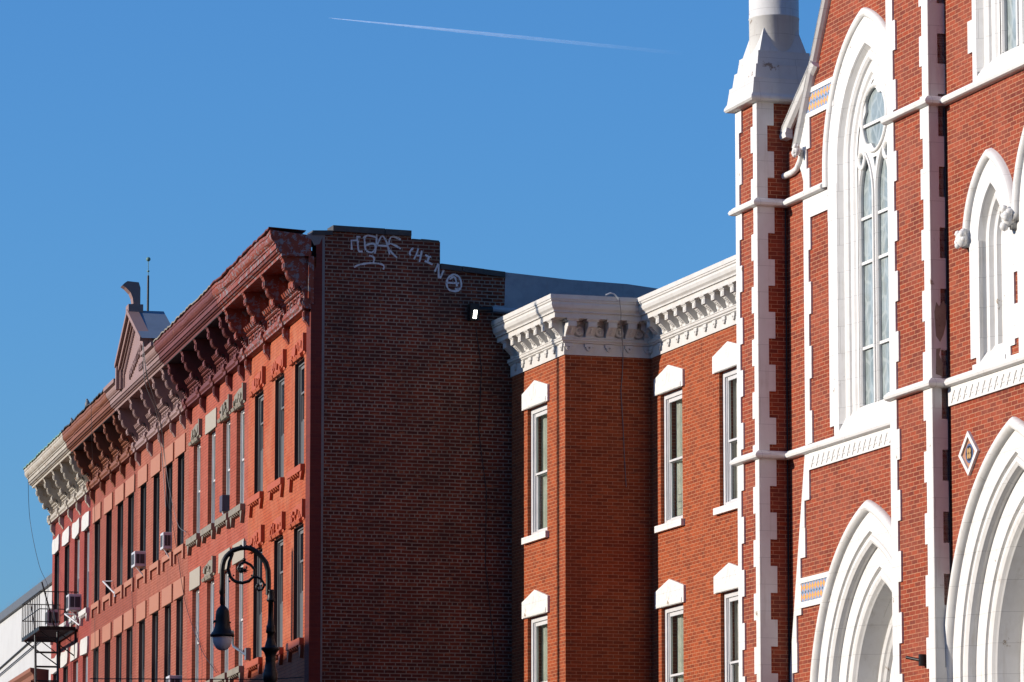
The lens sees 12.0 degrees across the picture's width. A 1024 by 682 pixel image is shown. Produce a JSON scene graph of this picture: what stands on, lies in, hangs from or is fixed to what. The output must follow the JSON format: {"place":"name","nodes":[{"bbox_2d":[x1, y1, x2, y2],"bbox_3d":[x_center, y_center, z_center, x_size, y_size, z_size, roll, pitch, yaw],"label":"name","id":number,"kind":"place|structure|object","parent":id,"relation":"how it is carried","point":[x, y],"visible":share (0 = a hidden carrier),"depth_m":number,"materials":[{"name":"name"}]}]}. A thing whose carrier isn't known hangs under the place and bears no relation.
{"place":"outdoors","nodes":[
{"label":"outdoors","id":0,"kind":"place"},
{"bbox_2d":[0,570,51,681],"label":"rendered building","id":1,"kind":"structure","parent":0,"point":[16,656],"depth_m":148.46,"materials":[{"name":"white plaster"},{"name":"dark slate"}]},
{"bbox_2d":[0,0,820,612],"label":"sky","id":2,"kind":"structure","parent":0,"point":[584,140],"materials":[{"name":"blue"}]},
{"bbox_2d":[724,0,1023,681],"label":"church","id":3,"kind":"structure","parent":0,"point":[877,211],"depth_m":72.56,"materials":[{"name":"red brick"}]},
{"bbox_2d":[822,7,889,433],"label":"arched window","id":4,"kind":"structure","parent":3,"relation":"in","point":[854,152],"depth_m":73.50,"materials":[{"name":"white stone"}]},
{"bbox_2d":[905,654,925,665],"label":"security camera","id":5,"kind":"object","parent":3,"relation":"attached to","point":[921,659],"visible":1,"depth_m":67.20,"materials":[{"name":"black metal"}]},
{"bbox_2d":[962,148,1016,366],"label":"lancet window","id":6,"kind":"structure","parent":3,"relation":"in","point":[991,185],"depth_m":66.37,"materials":[{"name":"white stone"}]},
{"bbox_2d":[976,0,1023,80],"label":"arched window","id":7,"kind":"structure","parent":3,"relation":"in","point":[999,23],"depth_m":66.58,"materials":[{"name":"white stone"}]},
{"bbox_2d":[1011,128,1023,341],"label":"arched window","id":8,"kind":"structure","parent":3,"relation":"in","point":[1017,206],"depth_m":65.26,"materials":[{"name":"white stone"}]},
{"label":"ground","id":9,"kind":"structure","parent":0,"visible":0},
{"bbox_2d":[8,667,48,681],"bbox_3d":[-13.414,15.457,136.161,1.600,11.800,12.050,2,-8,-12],"label":"building","id":10,"kind":"structure","parent":9,"relation":"on","point":[27,675],"depth_m":131.64,"materials":[{"name":"brick"}]},
{"bbox_2d":[22,432,92,681],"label":"row house","id":11,"kind":"structure","parent":9,"relation":"on","point":[56,478],"depth_m":126.91,"materials":[{"name":"paint"}]},
{"bbox_2d":[28,484,47,605],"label":"hanging cable","id":12,"kind":"object","parent":11,"relation":"hanging from","point":[32,536],"visible":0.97,"depth_m":130.42,"materials":[{"name":"black rubber"}]},
{"bbox_2d":[46,610,57,625],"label":"air conditioner","id":13,"kind":"object","parent":11,"relation":"on","point":[50,619],"visible":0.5,"depth_m":129.61,"materials":[{"name":"grey metal"}]},
{"bbox_2d":[54,552,58,608],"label":"window frame","id":14,"kind":"structure","parent":11,"relation":"in","point":[56,584],"depth_m":130.87,"materials":[{"name":"glass"}]},
{"bbox_2d":[63,665,67,681],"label":"window frame","id":15,"kind":"structure","parent":11,"relation":"in","point":[65,670],"depth_m":128.40,"materials":[{"name":"glass"}]},
{"bbox_2d":[64,543,69,621],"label":"window frame","id":16,"kind":"structure","parent":11,"relation":"in","point":[66,582],"depth_m":128.78,"materials":[{"name":"paint"}]},
{"bbox_2d":[64,613,79,625],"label":"wall bracket","id":17,"kind":"object","parent":11,"relation":"attached to","point":[70,618],"depth_m":125.43,"materials":[{"name":"white metal"}]},
{"bbox_2d":[66,594,80,618],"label":"air conditioner","id":18,"kind":"object","parent":11,"relation":"attached to","point":[73,603],"visible":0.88,"depth_m":125.17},
{"bbox_2d":[76,661,77,681],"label":"window frame","id":19,"kind":"structure","parent":11,"relation":"in","point":[77,661],"depth_m":126.41,"materials":[{"name":"white paint"}]},
{"bbox_2d":[77,538,79,613],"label":"window frame","id":20,"kind":"structure","parent":11,"relation":"in","point":[79,538],"depth_m":126.78,"materials":[{"name":"grey glass"}]},
{"bbox_2d":[86,655,87,681],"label":"window frame","id":21,"kind":"structure","parent":11,"relation":"in","point":[87,655],"depth_m":124.48,"materials":[{"name":"white paint"}]},
{"bbox_2d":[87,530,89,606],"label":"window frame","id":22,"kind":"structure","parent":11,"relation":"in","point":[89,530],"depth_m":124.85,"materials":[{"name":"grey glass"}]},
{"bbox_2d":[61,390,137,681],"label":"row house","id":23,"kind":"structure","parent":9,"relation":"on","point":[113,463],"depth_m":119.31,"materials":[{"name":"brown brick"}]},
{"bbox_2d":[91,413,95,681],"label":"hanging cable","id":24,"kind":"object","parent":23,"relation":"attached to","point":[93,474],"visible":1,"depth_m":122.06,"materials":[{"name":"black rubber"}]},
{"bbox_2d":[93,647,98,681],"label":"window frame","id":25,"kind":"structure","parent":23,"relation":"in","point":[96,651],"depth_m":122.52,"materials":[{"name":"paint"}]},
{"bbox_2d":[94,520,99,602],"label":"window frame","id":26,"kind":"structure","parent":23,"relation":"in","point":[97,525],"depth_m":122.88,"materials":[{"name":"glass"}]},
{"bbox_2d":[105,640,109,681],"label":"window frame","id":27,"kind":"structure","parent":23,"relation":"in","point":[107,645],"depth_m":120.42,"materials":[{"name":"brown paint"}]},
{"bbox_2d":[106,510,111,594],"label":"window frame","id":28,"kind":"structure","parent":23,"relation":"in","point":[109,515],"depth_m":120.83,"materials":[{"name":"black glass"}]},
{"bbox_2d":[102,581,116,596],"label":"wall bracket","id":29,"kind":"object","parent":23,"relation":"attached to","point":[109,587],"depth_m":118.99,"materials":[{"name":"white metal"}]},
{"bbox_2d":[116,633,121,681],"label":"window frame","id":30,"kind":"structure","parent":23,"relation":"in","point":[119,637],"depth_m":118.44,"materials":[{"name":"paint"}]},
{"bbox_2d":[117,501,122,586],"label":"window frame","id":31,"kind":"structure","parent":23,"relation":"in","point":[120,507],"depth_m":118.84,"materials":[{"name":"paint"}]},
{"bbox_2d":[126,627,131,681],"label":"window frame","id":32,"kind":"structure","parent":23,"relation":"in","point":[129,631],"depth_m":116.63,"materials":[{"name":"paint"}]},
{"bbox_2d":[127,493,133,580],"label":"window frame","id":33,"kind":"structure","parent":23,"relation":"in","point":[131,498],"depth_m":117.06,"materials":[{"name":"glass"}]},
{"bbox_2d":[131,472,134,648],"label":"hanging cable","id":34,"kind":"object","parent":23,"relation":"attached to","point":[132,552],"visible":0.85,"depth_m":115.89,"materials":[{"name":"black rubber"}]},
{"bbox_2d":[103,281,188,681],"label":"row house","id":35,"kind":"structure","parent":9,"relation":"on","point":[161,632],"depth_m":111.61,"materials":[{"name":"brick"}]},
{"bbox_2d":[131,551,145,576],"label":"air conditioner","id":36,"kind":"object","parent":35,"relation":"on","point":[138,560],"visible":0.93,"depth_m":113.91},
{"bbox_2d":[139,619,144,681],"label":"window frame","id":37,"kind":"structure","parent":35,"relation":"in","point":[142,623],"depth_m":114.60,"materials":[{"name":"paint"}]},
{"bbox_2d":[140,482,146,570],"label":"window frame","id":38,"kind":"structure","parent":35,"relation":"in","point":[143,488],"depth_m":115.04,"materials":[{"name":"glass"}]},
{"bbox_2d":[146,257,150,310],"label":"flagpole","id":39,"kind":"object","parent":35,"relation":"on","point":[148,259],"visible":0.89,"depth_m":118.00,"materials":[{"name":"black metal"}]},
{"bbox_2d":[142,347,165,506],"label":"hanging cable","id":40,"kind":"object","parent":35,"relation":"attached to","point":[158,426],"visible":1,"depth_m":110.71,"materials":[{"name":"black rubber"}]},
{"bbox_2d":[152,611,157,681],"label":"window frame","id":41,"kind":"structure","parent":35,"relation":"in","point":[154,616],"depth_m":112.52,"materials":[{"name":"paint"}]},
{"bbox_2d":[153,472,159,562],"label":"window frame","id":42,"kind":"structure","parent":35,"relation":"in","point":[156,499],"depth_m":112.93,"materials":[{"name":"paint"}]},
{"bbox_2d":[143,344,185,537],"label":"hanging cable","id":43,"kind":"object","parent":35,"relation":"attached to","point":[163,441],"visible":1,"depth_m":109.37,"materials":[{"name":"black rubber"}]},
{"bbox_2d":[160,532,171,558],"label":"air conditioner","id":44,"kind":"object","parent":35,"relation":"on","point":[165,541],"visible":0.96,"depth_m":109.91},
{"bbox_2d":[164,603,170,681],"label":"window frame","id":45,"kind":"structure","parent":35,"relation":"in","point":[167,647],"depth_m":110.56,"materials":[{"name":"paint"}]},
{"bbox_2d":[165,462,172,554],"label":"window frame","id":46,"kind":"structure","parent":35,"relation":"in","point":[169,468],"depth_m":111.04,"materials":[{"name":"paint"}]},
{"bbox_2d":[166,675,181,681],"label":"air conditioner","id":47,"kind":"object","parent":35,"relation":"attached to","point":[169,677],"visible":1,"depth_m":107.89,"materials":[{"name":"grey metal"}]},
{"bbox_2d":[176,596,182,674],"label":"window frame","id":48,"kind":"structure","parent":35,"relation":"in","point":[179,615],"depth_m":108.82,"materials":[{"name":"paint"}]},
{"bbox_2d":[143,349,216,672],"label":"hanging cable","id":49,"kind":"object","parent":35,"relation":"attached to","point":[171,518],"visible":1,"depth_m":109.05,"materials":[{"name":"black rubber"}]},
{"bbox_2d":[177,452,184,546],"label":"window frame","id":50,"kind":"structure","parent":35,"relation":"in","point":[180,515],"depth_m":109.27,"materials":[{"name":"paint"}]},
{"bbox_2d":[153,285,248,681],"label":"row house","id":51,"kind":"structure","parent":9,"relation":"on","point":[198,346],"depth_m":103.76,"materials":[{"name":"red brick"}]},
{"bbox_2d":[195,589,198,681],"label":"window frame","id":52,"kind":"structure","parent":51,"relation":"in","point":[197,591],"depth_m":106.50,"materials":[{"name":"white paint"}]},
{"bbox_2d":[197,443,200,532],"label":"window frame","id":53,"kind":"structure","parent":51,"relation":"in","point":[199,445],"depth_m":106.97,"materials":[{"name":"white paint"}]},
{"bbox_2d":[210,580,213,678],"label":"window frame","id":54,"kind":"structure","parent":51,"relation":"in","point":[212,582],"depth_m":104.49,"materials":[{"name":"white paint"}]},
{"bbox_2d":[211,431,215,522],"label":"window frame","id":55,"kind":"structure","parent":51,"relation":"in","point":[214,433],"depth_m":104.98,"materials":[{"name":"white paint"}]},
{"bbox_2d":[219,495,229,514],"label":"air conditioner","id":56,"kind":"object","parent":51,"relation":"on","point":[224,503],"visible":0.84,"depth_m":102.23,"materials":[{"name":"grey metal"}]},
{"bbox_2d":[225,572,228,671],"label":"window frame","id":57,"kind":"structure","parent":51,"relation":"in","point":[227,577],"depth_m":102.62,"materials":[{"name":"white paint"}]},
{"bbox_2d":[226,420,229,494],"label":"window frame","id":58,"kind":"structure","parent":51,"relation":"in","point":[228,422],"depth_m":103.05,"materials":[{"name":"white paint"}]},
{"bbox_2d":[239,564,242,665],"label":"window frame","id":59,"kind":"structure","parent":51,"relation":"in","point":[241,574],"depth_m":100.76,"materials":[{"name":"white paint"}]},
{"bbox_2d":[240,408,244,502],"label":"window frame","id":60,"kind":"structure","parent":51,"relation":"in","point":[242,411],"depth_m":101.25,"materials":[{"name":"white paint"}]},
{"bbox_2d":[210,541,279,681],"bbox_3d":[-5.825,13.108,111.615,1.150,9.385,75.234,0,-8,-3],"label":"street lamp","id":61,"kind":"object","parent":9,"relation":"on","point":[222,634],"visible":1,"depth_m":75.11,"materials":[{"name":"black metal"}]},
{"bbox_2d":[90,677,303,679],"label":"overhead wire","id":62,"kind":"object","parent":61,"relation":"attached to","point":[193,679],"visible":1,"depth_m":75.03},
{"bbox_2d":[210,225,657,681],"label":"row house","id":63,"kind":"structure","parent":9,"relation":"on","point":[371,527],"depth_m":93.40,"materials":[{"name":"brown brick"}]},
{"bbox_2d":[231,630,250,659],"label":"wall pipe","id":64,"kind":"object","parent":63,"relation":"attached to","point":[246,653],"depth_m":98.76,"materials":[{"name":"grey metal"}]},
{"bbox_2d":[253,549,261,658],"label":"window frame","id":65,"kind":"structure","parent":63,"relation":"in","point":[257,602],"depth_m":98.52,"materials":[{"name":"grey paint"}]},
{"bbox_2d":[254,390,263,493],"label":"window frame","id":66,"kind":"structure","parent":63,"relation":"in","point":[259,399],"depth_m":99.01,"materials":[{"name":"grey paint"}]},
{"bbox_2d":[274,536,282,646],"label":"window frame","id":67,"kind":"structure","parent":63,"relation":"in","point":[278,543],"depth_m":96.15,"materials":[{"name":"grey paint"}]},
{"bbox_2d":[275,374,283,479],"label":"window frame","id":68,"kind":"structure","parent":63,"relation":"in","point":[279,383],"depth_m":96.64,"materials":[{"name":"grey paint"}]},
{"bbox_2d":[293,523,303,639],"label":"window frame","id":69,"kind":"structure","parent":63,"relation":"in","point":[298,531],"depth_m":93.94,"materials":[{"name":"grey glass"}]},
{"bbox_2d":[294,357,304,466],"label":"window frame","id":70,"kind":"structure","parent":63,"relation":"in","point":[299,367],"depth_m":94.43,"materials":[{"name":"grey paint"}]},
{"bbox_2d":[467,303,492,321],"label":"floodlight","id":71,"kind":"object","parent":63,"relation":"attached to","point":[473,310],"visible":1,"depth_m":93.85,"materials":[{"name":"black metal"}]},
{"bbox_2d":[475,327,495,681],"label":"wall cable","id":72,"kind":"object","parent":63,"relation":"attached to","point":[486,509],"depth_m":93.59,"materials":[{"name":"grey rubber"}]},
{"bbox_2d":[493,307,518,312],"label":"pipe","id":73,"kind":"object","parent":63,"relation":"attached to","point":[502,310],"visible":0.53,"depth_m":94.10,"materials":[{"name":"grey metal"}]},
{"bbox_2d":[491,255,738,681],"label":"rectory","id":74,"kind":"structure","parent":9,"relation":"on","point":[615,578],"depth_m":90.77,"materials":[{"name":"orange brick"}]},
{"bbox_2d":[531,403,546,534],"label":"window frame","id":75,"kind":"structure","parent":74,"relation":"in","point":[539,411],"depth_m":92.71,"materials":[{"name":"white paint"}]},
{"bbox_2d":[531,614,546,681],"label":"window frame","id":76,"kind":"structure","parent":74,"relation":"in","point":[541,620],"depth_m":92.24,"materials":[{"name":"white paint"}]},
{"bbox_2d":[606,292,626,486],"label":"dangling cable","id":77,"kind":"object","parent":74,"relation":"hanging from","point":[621,381],"visible":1,"depth_m":91.16,"materials":[{"name":"black rubber"}]},
{"bbox_2d":[664,388,682,522],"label":"window frame","id":78,"kind":"structure","parent":74,"relation":"in","point":[676,395],"depth_m":90.61,"materials":[{"name":"white paint"}]},
{"bbox_2d":[665,604,683,681],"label":"window frame","id":79,"kind":"structure","parent":74,"relation":"in","point":[677,610],"depth_m":90.10,"materials":[{"name":"white paint"}]},
{"bbox_2d":[723,367,737,504],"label":"window frame","id":80,"kind":"structure","parent":74,"relation":"in","point":[729,375],"depth_m":87.69,"materials":[{"name":"white paint"}]},
{"bbox_2d":[724,590,738,681],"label":"window frame","id":81,"kind":"structure","parent":74,"relation":"in","point":[731,596],"depth_m":87.16,"materials":[{"name":"white paint"}]}
]}

